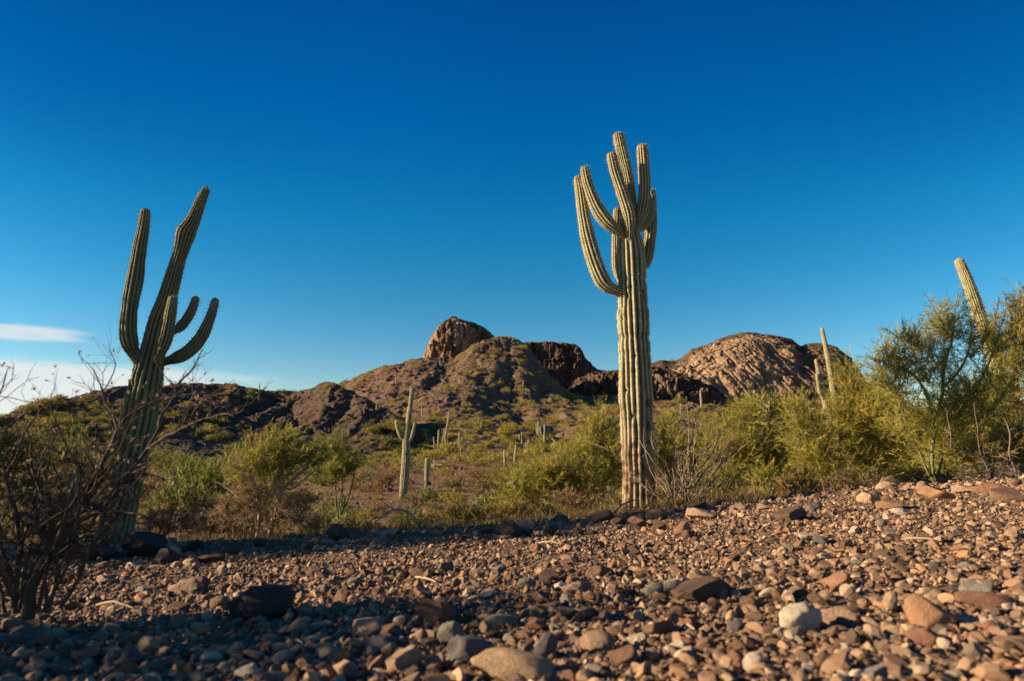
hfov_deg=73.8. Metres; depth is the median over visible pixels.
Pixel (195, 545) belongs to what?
rock
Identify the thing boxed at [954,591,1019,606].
rock
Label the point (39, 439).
shrub
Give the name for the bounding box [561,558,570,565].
rock
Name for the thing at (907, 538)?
dry stick
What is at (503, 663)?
rock
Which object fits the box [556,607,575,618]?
rock
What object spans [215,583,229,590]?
rock
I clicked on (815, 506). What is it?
rock
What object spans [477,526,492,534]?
rock
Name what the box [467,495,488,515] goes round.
dead branch
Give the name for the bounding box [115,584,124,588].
rock
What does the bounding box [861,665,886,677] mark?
rock
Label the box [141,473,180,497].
shrub
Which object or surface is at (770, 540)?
rock
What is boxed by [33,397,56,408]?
shrub
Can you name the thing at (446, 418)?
shrub
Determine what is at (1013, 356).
palo verde tree
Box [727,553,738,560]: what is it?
rock
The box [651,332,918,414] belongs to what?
dome mountain
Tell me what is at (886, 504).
rock
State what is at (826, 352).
saguaro cactus
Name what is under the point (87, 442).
shrub
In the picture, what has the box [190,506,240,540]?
shrub
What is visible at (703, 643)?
rock
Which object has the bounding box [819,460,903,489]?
shrub
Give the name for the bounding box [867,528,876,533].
rock
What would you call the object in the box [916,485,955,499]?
rock
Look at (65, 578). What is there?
rock
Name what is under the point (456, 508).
shrub
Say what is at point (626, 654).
rock
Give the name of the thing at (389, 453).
shrub
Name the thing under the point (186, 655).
rock
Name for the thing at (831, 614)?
rock
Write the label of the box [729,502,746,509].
rock
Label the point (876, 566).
rock
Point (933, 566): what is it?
rock
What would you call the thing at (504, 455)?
saguaro cactus
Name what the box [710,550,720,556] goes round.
rock
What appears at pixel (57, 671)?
rock
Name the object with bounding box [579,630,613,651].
rock
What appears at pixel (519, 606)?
rock
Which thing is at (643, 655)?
rock
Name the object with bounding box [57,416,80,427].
shrub
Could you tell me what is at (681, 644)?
rock
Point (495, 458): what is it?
shrub
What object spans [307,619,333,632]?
rock
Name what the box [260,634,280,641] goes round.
rock
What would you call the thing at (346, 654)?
rock
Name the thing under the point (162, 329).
saguaro cactus
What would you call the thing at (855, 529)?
rock
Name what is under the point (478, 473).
shrub
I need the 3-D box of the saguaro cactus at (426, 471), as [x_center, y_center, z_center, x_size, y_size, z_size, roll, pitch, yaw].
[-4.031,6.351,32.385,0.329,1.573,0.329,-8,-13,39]
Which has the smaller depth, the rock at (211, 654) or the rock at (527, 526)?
the rock at (211, 654)
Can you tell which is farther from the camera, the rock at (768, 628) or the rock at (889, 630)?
the rock at (768, 628)
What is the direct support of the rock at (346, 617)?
on the ground at (360, 500)
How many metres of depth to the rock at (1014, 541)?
3.49 m
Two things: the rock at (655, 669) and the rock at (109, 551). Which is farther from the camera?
the rock at (109, 551)
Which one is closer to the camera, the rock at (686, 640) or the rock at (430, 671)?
the rock at (430, 671)
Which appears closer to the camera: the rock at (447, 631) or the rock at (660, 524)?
the rock at (447, 631)
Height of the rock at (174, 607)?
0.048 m
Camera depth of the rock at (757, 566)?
3.21 m
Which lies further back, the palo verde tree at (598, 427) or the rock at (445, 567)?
the palo verde tree at (598, 427)
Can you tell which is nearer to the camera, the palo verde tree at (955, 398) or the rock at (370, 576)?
the rock at (370, 576)
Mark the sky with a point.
(377, 174)
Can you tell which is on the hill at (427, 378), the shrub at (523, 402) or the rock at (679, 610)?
the shrub at (523, 402)
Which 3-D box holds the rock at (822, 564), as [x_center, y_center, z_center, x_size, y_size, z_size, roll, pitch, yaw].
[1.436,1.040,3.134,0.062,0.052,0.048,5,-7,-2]
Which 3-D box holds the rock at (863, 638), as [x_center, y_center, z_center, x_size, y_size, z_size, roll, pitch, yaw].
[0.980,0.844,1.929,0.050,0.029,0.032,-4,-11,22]
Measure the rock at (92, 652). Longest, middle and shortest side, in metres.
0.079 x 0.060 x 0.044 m
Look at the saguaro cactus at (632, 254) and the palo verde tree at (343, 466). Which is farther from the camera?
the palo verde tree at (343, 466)
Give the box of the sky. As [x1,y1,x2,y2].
[0,0,1023,414]
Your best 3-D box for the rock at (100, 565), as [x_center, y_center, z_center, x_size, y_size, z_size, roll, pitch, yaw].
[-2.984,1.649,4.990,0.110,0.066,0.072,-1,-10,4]
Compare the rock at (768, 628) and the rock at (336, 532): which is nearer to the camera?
the rock at (768, 628)
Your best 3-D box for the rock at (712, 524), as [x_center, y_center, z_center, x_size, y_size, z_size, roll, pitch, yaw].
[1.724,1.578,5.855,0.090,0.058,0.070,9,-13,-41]
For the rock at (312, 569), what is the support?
on the ground at (360, 500)
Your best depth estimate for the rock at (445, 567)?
4.11 m
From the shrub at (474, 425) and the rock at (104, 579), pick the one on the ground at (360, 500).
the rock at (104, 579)
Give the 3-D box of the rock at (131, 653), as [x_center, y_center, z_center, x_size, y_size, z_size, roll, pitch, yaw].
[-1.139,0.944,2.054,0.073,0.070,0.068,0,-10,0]
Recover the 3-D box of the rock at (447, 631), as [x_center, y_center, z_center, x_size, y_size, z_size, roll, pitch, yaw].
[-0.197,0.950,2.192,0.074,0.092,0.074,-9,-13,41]
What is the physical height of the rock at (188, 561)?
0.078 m
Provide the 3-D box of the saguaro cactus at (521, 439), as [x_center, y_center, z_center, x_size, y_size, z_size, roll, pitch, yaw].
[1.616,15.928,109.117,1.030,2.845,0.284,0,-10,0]
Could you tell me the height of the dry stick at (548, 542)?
0.032 m
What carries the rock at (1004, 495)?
on the ground at (360, 500)
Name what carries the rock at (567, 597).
on the ground at (360, 500)
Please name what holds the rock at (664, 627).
on the ground at (360, 500)
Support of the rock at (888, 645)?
on the ground at (360, 500)
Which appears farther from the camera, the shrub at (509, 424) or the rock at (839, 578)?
the shrub at (509, 424)
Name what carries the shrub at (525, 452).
on the hill at (427, 378)
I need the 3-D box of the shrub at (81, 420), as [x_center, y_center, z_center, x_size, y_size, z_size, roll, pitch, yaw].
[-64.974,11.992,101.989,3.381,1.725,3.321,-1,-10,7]
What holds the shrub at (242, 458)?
on the ground at (360, 500)
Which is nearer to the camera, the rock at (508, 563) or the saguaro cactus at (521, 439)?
the rock at (508, 563)
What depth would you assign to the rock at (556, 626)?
2.30 m
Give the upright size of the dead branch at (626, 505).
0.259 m
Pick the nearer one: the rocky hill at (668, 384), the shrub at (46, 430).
the shrub at (46, 430)
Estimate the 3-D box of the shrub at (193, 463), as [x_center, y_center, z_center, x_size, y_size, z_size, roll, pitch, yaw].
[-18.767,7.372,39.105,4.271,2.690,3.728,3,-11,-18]
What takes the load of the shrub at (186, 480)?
on the ground at (360, 500)
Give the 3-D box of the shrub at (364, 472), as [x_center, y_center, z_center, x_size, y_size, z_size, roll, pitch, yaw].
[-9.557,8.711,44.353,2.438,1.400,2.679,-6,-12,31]
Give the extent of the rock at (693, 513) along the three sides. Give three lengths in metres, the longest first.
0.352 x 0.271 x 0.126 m
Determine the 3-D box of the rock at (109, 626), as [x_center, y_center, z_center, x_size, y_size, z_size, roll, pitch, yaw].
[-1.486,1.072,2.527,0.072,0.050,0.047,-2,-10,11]
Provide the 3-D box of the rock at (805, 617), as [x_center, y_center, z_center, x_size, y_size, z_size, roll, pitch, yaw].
[0.888,0.867,2.102,0.124,0.111,0.119,-5,-11,25]
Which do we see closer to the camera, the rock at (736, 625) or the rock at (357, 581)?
the rock at (736, 625)
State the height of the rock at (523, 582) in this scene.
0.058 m
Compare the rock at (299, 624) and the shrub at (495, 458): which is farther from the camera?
the shrub at (495, 458)
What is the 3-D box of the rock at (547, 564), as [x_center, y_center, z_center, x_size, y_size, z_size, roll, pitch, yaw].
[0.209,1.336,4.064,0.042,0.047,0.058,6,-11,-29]
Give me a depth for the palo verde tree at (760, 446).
16.58 m
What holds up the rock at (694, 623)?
on the ground at (360, 500)
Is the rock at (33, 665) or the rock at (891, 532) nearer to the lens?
the rock at (33, 665)
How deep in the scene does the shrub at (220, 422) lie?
116.05 m
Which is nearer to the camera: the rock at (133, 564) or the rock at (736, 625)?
the rock at (736, 625)
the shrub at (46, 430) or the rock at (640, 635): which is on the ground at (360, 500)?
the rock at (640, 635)
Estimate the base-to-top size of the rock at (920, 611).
0.106 m
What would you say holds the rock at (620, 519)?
on the ground at (360, 500)
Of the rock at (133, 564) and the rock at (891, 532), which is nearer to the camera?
the rock at (891, 532)
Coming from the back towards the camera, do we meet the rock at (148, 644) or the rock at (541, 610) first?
the rock at (541, 610)
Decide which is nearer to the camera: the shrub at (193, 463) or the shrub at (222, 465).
the shrub at (193, 463)
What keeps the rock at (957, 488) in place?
on the ground at (360, 500)
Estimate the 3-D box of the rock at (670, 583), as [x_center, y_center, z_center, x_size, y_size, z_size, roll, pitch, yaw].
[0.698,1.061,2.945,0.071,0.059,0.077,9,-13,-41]
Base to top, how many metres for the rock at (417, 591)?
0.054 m
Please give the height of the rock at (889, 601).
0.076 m
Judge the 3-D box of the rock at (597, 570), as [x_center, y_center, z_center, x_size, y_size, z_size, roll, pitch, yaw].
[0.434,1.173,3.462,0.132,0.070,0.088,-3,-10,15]
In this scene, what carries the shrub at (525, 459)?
on the ground at (360, 500)
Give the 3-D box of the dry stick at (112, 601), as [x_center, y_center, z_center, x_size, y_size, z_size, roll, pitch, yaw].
[-1.858,1.233,3.185,0.283,0.040,0.017,-5,-11,28]
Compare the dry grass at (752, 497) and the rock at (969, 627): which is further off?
the dry grass at (752, 497)
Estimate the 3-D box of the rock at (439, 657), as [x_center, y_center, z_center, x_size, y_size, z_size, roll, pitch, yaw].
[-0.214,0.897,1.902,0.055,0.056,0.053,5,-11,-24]
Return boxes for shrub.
[0,332,268,619]
[0,418,78,549]
[0,426,64,504]
[0,473,52,503]
[18,433,110,521]
[29,427,50,433]
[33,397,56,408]
[39,416,65,426]
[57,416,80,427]
[57,431,87,444]
[60,457,98,472]
[61,423,90,434]
[69,416,89,423]
[74,437,98,447]
[93,462,108,497]
[135,498,212,540]
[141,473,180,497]
[143,466,179,487]
[144,476,215,513]
[147,444,195,474]
[147,454,197,474]
[149,449,174,462]
[155,445,218,476]
[156,452,247,503]
[166,461,249,496]
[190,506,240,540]
[194,459,234,470]
[199,462,324,538]
[200,453,235,467]
[205,412,230,425]
[214,449,245,462]
[222,443,247,454]
[230,447,263,463]
[285,506,338,534]
[303,456,339,476]
[342,506,381,530]
[346,466,380,479]
[359,456,401,491]
[369,434,392,442]
[373,450,397,456]
[379,417,401,428]
[388,454,415,468]
[403,485,434,507]
[411,453,432,460]
[420,449,446,460]
[421,496,492,526]
[430,459,447,468]
[433,439,467,456]
[436,455,459,469]
[439,415,454,421]
[442,432,457,439]
[446,451,464,460]
[457,452,481,461]
[465,464,502,484]
[467,420,484,428]
[468,447,488,453]
[469,450,498,458]
[471,493,541,522]
[481,457,496,465]
[485,452,511,461]
[496,422,518,431]
[500,438,519,446]
[502,446,514,456]
[507,445,537,460]
[513,399,531,405]
[515,456,533,464]
[522,441,548,451]
[534,433,555,442]
[539,480,598,515]
[580,402,746,504]
[697,461,749,498]
[742,458,789,494]
[771,459,828,496]
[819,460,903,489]
[890,459,977,483]
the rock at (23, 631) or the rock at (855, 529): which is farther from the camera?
the rock at (855, 529)
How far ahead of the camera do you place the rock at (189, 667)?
1.90 m
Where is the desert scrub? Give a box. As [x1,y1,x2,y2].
[0,332,993,539]
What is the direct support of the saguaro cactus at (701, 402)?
on the hill at (427, 378)
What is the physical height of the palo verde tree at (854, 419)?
3.577 m
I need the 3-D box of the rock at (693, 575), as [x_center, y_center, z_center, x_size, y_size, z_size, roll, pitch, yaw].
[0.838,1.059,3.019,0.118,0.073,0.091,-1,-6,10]
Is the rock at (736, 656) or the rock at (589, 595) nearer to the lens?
the rock at (736, 656)
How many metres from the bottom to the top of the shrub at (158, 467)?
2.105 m
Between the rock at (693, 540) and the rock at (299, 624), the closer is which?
the rock at (299, 624)
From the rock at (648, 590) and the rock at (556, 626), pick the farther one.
the rock at (648, 590)
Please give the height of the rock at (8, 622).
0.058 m
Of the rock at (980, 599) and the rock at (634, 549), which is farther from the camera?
the rock at (634, 549)
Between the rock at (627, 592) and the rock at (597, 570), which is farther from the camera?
the rock at (597, 570)
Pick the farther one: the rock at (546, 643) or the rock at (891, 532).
the rock at (891, 532)
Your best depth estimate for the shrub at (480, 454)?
85.00 m
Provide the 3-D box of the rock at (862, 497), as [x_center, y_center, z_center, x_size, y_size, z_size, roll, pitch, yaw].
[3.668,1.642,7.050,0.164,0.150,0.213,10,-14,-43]
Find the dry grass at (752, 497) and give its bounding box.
[0,457,836,544]
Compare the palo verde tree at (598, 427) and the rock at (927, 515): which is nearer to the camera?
the rock at (927, 515)
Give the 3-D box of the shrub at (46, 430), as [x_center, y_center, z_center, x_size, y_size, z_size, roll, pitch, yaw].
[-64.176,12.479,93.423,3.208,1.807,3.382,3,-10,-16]
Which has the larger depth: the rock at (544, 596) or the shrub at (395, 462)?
the shrub at (395, 462)
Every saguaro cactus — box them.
[96,186,219,543]
[395,388,415,500]
[424,458,429,490]
[437,430,439,445]
[445,412,449,443]
[458,431,463,454]
[503,449,505,465]
[514,445,516,462]
[519,431,524,446]
[540,424,548,442]
[572,131,658,510]
[700,390,702,405]
[814,359,830,439]
[820,327,841,448]
[954,258,1023,473]
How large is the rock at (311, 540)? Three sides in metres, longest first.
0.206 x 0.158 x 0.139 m
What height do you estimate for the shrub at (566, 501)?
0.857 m
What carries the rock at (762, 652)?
on the ground at (360, 500)
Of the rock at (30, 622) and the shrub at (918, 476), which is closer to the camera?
the rock at (30, 622)
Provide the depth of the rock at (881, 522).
4.76 m
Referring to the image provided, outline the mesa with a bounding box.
[524,341,618,389]
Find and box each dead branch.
[368,495,428,526]
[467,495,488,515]
[613,500,645,514]
[943,405,1020,480]
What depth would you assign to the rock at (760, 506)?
7.58 m
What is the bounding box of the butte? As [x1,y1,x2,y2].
[422,316,494,359]
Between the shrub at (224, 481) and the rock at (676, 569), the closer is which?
the rock at (676, 569)
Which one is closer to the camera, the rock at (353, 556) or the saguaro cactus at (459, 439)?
the rock at (353, 556)
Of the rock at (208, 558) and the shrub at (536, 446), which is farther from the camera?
the shrub at (536, 446)
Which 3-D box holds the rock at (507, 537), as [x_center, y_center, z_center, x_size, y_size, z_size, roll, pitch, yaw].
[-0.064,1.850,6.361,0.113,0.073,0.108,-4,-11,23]
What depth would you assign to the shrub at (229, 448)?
94.22 m
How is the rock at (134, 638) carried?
on the ground at (360, 500)
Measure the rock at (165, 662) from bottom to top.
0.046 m
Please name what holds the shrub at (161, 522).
on the ground at (360, 500)
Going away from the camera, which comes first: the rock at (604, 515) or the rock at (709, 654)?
the rock at (709, 654)
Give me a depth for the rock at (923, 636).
1.84 m
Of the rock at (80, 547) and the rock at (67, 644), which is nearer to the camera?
the rock at (67, 644)
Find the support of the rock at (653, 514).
on the ground at (360, 500)
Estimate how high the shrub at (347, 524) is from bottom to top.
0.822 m
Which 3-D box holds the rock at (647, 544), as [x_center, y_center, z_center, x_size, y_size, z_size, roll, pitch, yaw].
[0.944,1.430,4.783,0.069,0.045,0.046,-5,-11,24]
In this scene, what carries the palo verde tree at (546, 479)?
on the ground at (360, 500)
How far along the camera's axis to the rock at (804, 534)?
4.44 m
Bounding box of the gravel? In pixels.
[0,458,1023,680]
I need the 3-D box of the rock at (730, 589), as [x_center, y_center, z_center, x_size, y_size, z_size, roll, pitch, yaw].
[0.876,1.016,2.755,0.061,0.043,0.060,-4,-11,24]
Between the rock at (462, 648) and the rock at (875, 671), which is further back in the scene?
the rock at (462, 648)
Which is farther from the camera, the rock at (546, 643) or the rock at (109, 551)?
the rock at (109, 551)
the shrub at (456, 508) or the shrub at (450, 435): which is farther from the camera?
the shrub at (450, 435)
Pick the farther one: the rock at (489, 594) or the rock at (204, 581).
the rock at (204, 581)
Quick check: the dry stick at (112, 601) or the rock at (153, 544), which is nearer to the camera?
the dry stick at (112, 601)
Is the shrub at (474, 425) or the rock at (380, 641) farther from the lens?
the shrub at (474, 425)
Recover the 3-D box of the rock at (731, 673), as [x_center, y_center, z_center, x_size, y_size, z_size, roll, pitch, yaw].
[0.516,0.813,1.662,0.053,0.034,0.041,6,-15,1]
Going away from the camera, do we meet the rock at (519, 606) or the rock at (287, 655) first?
the rock at (287, 655)
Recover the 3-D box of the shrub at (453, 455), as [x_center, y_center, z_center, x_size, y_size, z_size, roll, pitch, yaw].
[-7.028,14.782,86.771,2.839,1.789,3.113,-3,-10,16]
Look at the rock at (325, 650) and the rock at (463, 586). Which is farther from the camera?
the rock at (463, 586)
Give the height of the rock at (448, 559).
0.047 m
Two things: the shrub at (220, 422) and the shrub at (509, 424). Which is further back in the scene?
the shrub at (509, 424)
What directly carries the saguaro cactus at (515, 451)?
on the ground at (360, 500)
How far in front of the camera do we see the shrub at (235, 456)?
64.50 m
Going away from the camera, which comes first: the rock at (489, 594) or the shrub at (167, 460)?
the rock at (489, 594)
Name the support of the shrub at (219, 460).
on the ground at (360, 500)
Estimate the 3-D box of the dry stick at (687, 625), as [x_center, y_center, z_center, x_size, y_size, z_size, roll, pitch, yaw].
[0.561,0.913,2.177,0.012,0.021,0.075,3,-10,-15]
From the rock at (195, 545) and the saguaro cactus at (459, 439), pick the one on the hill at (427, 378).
the saguaro cactus at (459, 439)
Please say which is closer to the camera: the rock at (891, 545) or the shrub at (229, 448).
the rock at (891, 545)
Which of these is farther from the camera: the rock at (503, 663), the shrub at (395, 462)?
the shrub at (395, 462)
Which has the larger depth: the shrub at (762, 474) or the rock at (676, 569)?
the shrub at (762, 474)
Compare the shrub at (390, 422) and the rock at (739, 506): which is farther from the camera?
the shrub at (390, 422)
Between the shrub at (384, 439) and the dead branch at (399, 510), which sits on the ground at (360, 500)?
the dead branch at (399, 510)
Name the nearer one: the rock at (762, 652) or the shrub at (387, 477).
the rock at (762, 652)
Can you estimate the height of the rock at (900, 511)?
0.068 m
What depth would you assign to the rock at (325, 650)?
2.08 m
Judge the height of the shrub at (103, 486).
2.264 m
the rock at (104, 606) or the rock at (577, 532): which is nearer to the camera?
the rock at (104, 606)
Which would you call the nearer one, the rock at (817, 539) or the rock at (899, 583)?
the rock at (899, 583)
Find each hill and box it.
[0,381,424,459]
[338,336,999,463]
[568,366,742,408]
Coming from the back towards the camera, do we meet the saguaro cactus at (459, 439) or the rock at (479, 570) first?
the saguaro cactus at (459, 439)
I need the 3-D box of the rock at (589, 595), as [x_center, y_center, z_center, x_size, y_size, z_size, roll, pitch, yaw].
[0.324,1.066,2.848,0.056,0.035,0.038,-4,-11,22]
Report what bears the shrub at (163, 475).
on the ground at (360, 500)
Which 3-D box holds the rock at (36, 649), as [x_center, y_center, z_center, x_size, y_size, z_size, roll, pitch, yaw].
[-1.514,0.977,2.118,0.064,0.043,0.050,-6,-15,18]
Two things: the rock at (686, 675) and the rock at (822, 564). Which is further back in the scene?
the rock at (822, 564)
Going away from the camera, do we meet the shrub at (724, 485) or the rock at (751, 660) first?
the rock at (751, 660)
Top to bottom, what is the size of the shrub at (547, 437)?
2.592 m
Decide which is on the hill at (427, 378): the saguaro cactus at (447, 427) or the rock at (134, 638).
the saguaro cactus at (447, 427)
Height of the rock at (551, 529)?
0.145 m
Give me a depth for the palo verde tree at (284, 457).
11.24 m
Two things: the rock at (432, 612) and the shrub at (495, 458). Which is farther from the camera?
the shrub at (495, 458)
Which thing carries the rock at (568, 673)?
on the ground at (360, 500)
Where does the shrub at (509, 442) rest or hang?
on the hill at (427, 378)
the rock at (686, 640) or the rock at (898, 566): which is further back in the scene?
the rock at (898, 566)
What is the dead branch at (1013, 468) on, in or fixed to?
on the ground at (360, 500)
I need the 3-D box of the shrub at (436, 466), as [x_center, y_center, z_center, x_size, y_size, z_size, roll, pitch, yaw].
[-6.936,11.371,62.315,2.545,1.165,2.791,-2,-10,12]
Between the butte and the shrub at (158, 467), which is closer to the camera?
the shrub at (158, 467)
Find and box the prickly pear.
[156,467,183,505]
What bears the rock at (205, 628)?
on the ground at (360, 500)
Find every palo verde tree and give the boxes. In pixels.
[213,416,337,537]
[295,424,374,520]
[489,436,612,518]
[540,391,622,506]
[653,396,730,495]
[678,380,840,489]
[770,348,946,490]
[848,369,1022,481]
[851,274,1023,481]
[933,408,1023,480]
[961,278,1023,475]
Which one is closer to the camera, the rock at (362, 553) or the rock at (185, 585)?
the rock at (185, 585)
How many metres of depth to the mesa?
455.61 m
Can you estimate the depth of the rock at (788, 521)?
5.27 m
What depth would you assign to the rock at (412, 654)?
1.89 m
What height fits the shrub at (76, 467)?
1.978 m
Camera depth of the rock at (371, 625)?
2.35 m
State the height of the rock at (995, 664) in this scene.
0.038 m
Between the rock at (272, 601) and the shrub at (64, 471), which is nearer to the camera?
the rock at (272, 601)
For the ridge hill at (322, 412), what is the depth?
123.47 m
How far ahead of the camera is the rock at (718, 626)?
2.21 m
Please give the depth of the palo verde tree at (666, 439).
18.69 m
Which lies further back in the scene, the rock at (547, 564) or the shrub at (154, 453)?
the shrub at (154, 453)
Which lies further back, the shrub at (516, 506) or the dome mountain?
the dome mountain
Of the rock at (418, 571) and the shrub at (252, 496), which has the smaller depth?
the rock at (418, 571)
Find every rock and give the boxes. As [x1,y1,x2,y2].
[1,617,19,627]
[3,619,43,645]
[22,659,46,672]
[24,647,38,651]
[25,619,37,625]
[36,636,53,646]
[49,665,72,678]
[53,542,84,562]
[53,576,71,583]
[58,621,73,626]
[60,638,73,650]
[71,647,100,660]
[75,534,118,560]
[93,561,110,569]
[96,575,115,583]
[99,604,116,611]
[100,622,120,631]
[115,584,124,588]
[115,631,142,647]
[118,642,143,663]
[121,531,166,557]
[127,562,140,566]
[130,609,147,614]
[135,586,149,592]
[136,636,159,655]
[143,596,153,604]
[150,657,171,667]
[154,548,179,564]
[167,578,204,593]
[167,602,190,612]
[176,649,200,660]
[178,539,203,551]
[182,558,198,565]
[183,662,198,674]
[192,622,211,635]
[194,576,210,586]
[196,554,223,562]
[199,650,223,660]
[209,595,228,608]
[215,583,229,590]
[219,541,240,554]
[228,584,294,620]
[234,663,260,678]
[241,538,266,547]
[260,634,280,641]
[270,649,294,663]
[272,567,282,572]
[288,616,307,634]
[306,535,326,543]
[306,565,321,576]
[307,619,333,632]
[312,642,340,661]
[320,584,331,592]
[326,523,349,540]
[328,649,353,661]
[334,588,350,601]
[343,615,352,621]
[346,577,363,586]
[350,553,360,559]
[352,617,386,637]
[359,595,370,599]
[360,551,368,555]
[362,635,397,648]
[367,574,375,578]
[385,644,423,670]
[386,589,397,595]
[410,566,435,576]
[413,587,430,597]
[415,597,456,624]
[424,652,446,669]
[424,670,439,677]
[437,621,464,645]
[438,562,453,571]
[443,557,454,561]
[446,635,492,662]
[459,583,469,590]
[463,611,475,620]
[469,567,484,576]
[470,647,555,680]
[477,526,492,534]
[481,588,499,599]
[483,614,519,628]
[491,563,505,572]
[498,518,521,537]
[499,535,511,539]
[503,561,512,565]
[512,549,521,555]
[512,603,525,609]
[516,519,534,536]
[518,577,535,587]
[526,618,544,630]
[530,544,543,551]
[530,606,548,615]
[532,590,549,603]
[534,632,558,656]
[539,570,558,580]
[542,523,558,535]
[543,561,551,567]
[549,622,561,629]
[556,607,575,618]
[559,669,578,679]
[560,593,572,602]
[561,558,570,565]
[571,541,580,545]
[572,581,589,591]
[573,529,585,535]
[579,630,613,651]
[581,607,596,618]
[582,591,595,599]
[585,565,611,578]
[586,509,613,523]
[595,623,608,629]
[604,604,614,611]
[607,644,637,667]
[610,514,626,525]
[612,621,625,629]
[616,589,635,596]
[617,541,627,547]
[625,632,646,642]
[627,516,649,526]
[628,545,640,554]
[640,650,659,661]
[641,619,672,635]
[642,541,651,546]
[642,583,663,596]
[645,509,669,519]
[651,666,662,674]
[652,519,666,531]
[658,541,670,545]
[663,639,686,650]
[664,579,681,589]
[665,605,685,616]
[669,549,678,555]
[669,576,730,602]
[670,566,683,574]
[674,521,691,537]
[679,636,695,645]
[680,617,700,628]
[680,671,695,678]
[681,529,695,538]
[685,508,720,518]
[688,572,711,578]
[691,538,699,543]
[697,544,707,550]
[697,638,715,649]
[701,652,712,659]
[707,521,717,526]
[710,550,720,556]
[710,623,723,629]
[713,568,725,572]
[714,667,733,675]
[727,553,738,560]
[727,586,736,594]
[727,620,745,631]
[727,649,744,665]
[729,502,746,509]
[741,596,759,607]
[742,651,763,671]
[753,563,766,571]
[756,650,766,654]
[757,503,769,509]
[763,624,777,633]
[764,537,775,543]
[764,673,781,680]
[772,506,806,520]
[779,603,822,631]
[784,571,795,576]
[785,518,791,526]
[789,586,805,591]
[798,532,811,538]
[805,502,822,510]
[807,592,828,606]
[808,548,821,554]
[812,535,828,545]
[818,560,832,570]
[820,571,851,587]
[821,606,857,623]
[840,642,853,649]
[848,526,860,532]
[851,556,862,564]
[856,492,879,502]
[859,634,868,641]
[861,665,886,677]
[864,564,880,572]
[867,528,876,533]
[870,576,884,583]
[875,500,903,509]
[875,519,886,525]
[882,591,897,611]
[884,543,894,548]
[884,625,901,635]
[886,530,896,534]
[886,643,901,648]
[889,508,908,514]
[894,544,910,552]
[894,562,911,571]
[896,580,908,586]
[902,594,959,627]
[908,627,946,646]
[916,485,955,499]
[924,513,931,517]
[924,589,941,598]
[928,561,941,571]
[950,657,970,666]
[951,484,972,492]
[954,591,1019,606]
[958,578,994,591]
[959,561,971,567]
[960,623,977,631]
[969,483,1006,493]
[981,662,1003,669]
[983,620,1000,631]
[989,487,1023,502]
[989,544,1002,549]
[1007,538,1018,545]
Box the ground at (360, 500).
[0,450,1023,680]
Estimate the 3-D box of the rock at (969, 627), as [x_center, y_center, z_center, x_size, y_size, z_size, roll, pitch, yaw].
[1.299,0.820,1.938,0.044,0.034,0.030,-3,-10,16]
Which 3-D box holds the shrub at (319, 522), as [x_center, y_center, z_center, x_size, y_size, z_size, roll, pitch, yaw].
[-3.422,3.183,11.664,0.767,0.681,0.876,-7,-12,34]
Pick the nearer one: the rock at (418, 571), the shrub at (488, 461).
the rock at (418, 571)
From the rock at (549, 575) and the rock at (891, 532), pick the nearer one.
the rock at (549, 575)
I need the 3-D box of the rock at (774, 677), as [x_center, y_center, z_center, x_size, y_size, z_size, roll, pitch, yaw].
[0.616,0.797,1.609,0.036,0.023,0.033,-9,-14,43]
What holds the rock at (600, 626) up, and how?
on the ground at (360, 500)
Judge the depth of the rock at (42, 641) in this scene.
2.32 m
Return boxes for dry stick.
[95,600,133,607]
[415,576,436,582]
[538,541,559,543]
[681,623,694,629]
[901,537,939,540]
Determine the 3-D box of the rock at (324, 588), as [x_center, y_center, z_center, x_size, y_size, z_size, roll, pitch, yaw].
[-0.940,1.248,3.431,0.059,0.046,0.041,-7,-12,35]
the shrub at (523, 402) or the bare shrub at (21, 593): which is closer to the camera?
the bare shrub at (21, 593)
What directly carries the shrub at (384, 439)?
on the ridge hill at (322, 412)
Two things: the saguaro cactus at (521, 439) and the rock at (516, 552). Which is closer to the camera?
the rock at (516, 552)
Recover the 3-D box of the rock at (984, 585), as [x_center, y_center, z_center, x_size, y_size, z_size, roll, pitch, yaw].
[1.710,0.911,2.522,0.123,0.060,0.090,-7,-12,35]
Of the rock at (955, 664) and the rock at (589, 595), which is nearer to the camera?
the rock at (955, 664)
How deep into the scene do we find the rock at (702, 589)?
2.69 m
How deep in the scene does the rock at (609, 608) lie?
2.60 m
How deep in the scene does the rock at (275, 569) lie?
4.54 m
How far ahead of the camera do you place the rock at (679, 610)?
2.47 m
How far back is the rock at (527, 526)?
6.99 m
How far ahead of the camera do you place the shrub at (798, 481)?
11.23 m
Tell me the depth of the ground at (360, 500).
4.65 m
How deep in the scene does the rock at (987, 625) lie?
1.88 m
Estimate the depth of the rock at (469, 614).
2.52 m
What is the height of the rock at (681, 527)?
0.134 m
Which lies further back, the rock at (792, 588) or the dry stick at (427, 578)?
the dry stick at (427, 578)
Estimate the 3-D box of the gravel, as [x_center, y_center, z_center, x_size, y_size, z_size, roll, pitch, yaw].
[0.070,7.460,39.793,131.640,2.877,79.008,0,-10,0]
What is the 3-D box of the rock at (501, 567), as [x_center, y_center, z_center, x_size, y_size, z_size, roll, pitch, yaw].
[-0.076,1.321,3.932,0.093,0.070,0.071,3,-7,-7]
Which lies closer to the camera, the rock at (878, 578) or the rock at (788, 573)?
the rock at (878, 578)
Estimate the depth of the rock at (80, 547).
5.58 m
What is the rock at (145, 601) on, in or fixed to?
on the ground at (360, 500)
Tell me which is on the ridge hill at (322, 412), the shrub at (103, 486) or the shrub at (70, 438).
the shrub at (70, 438)

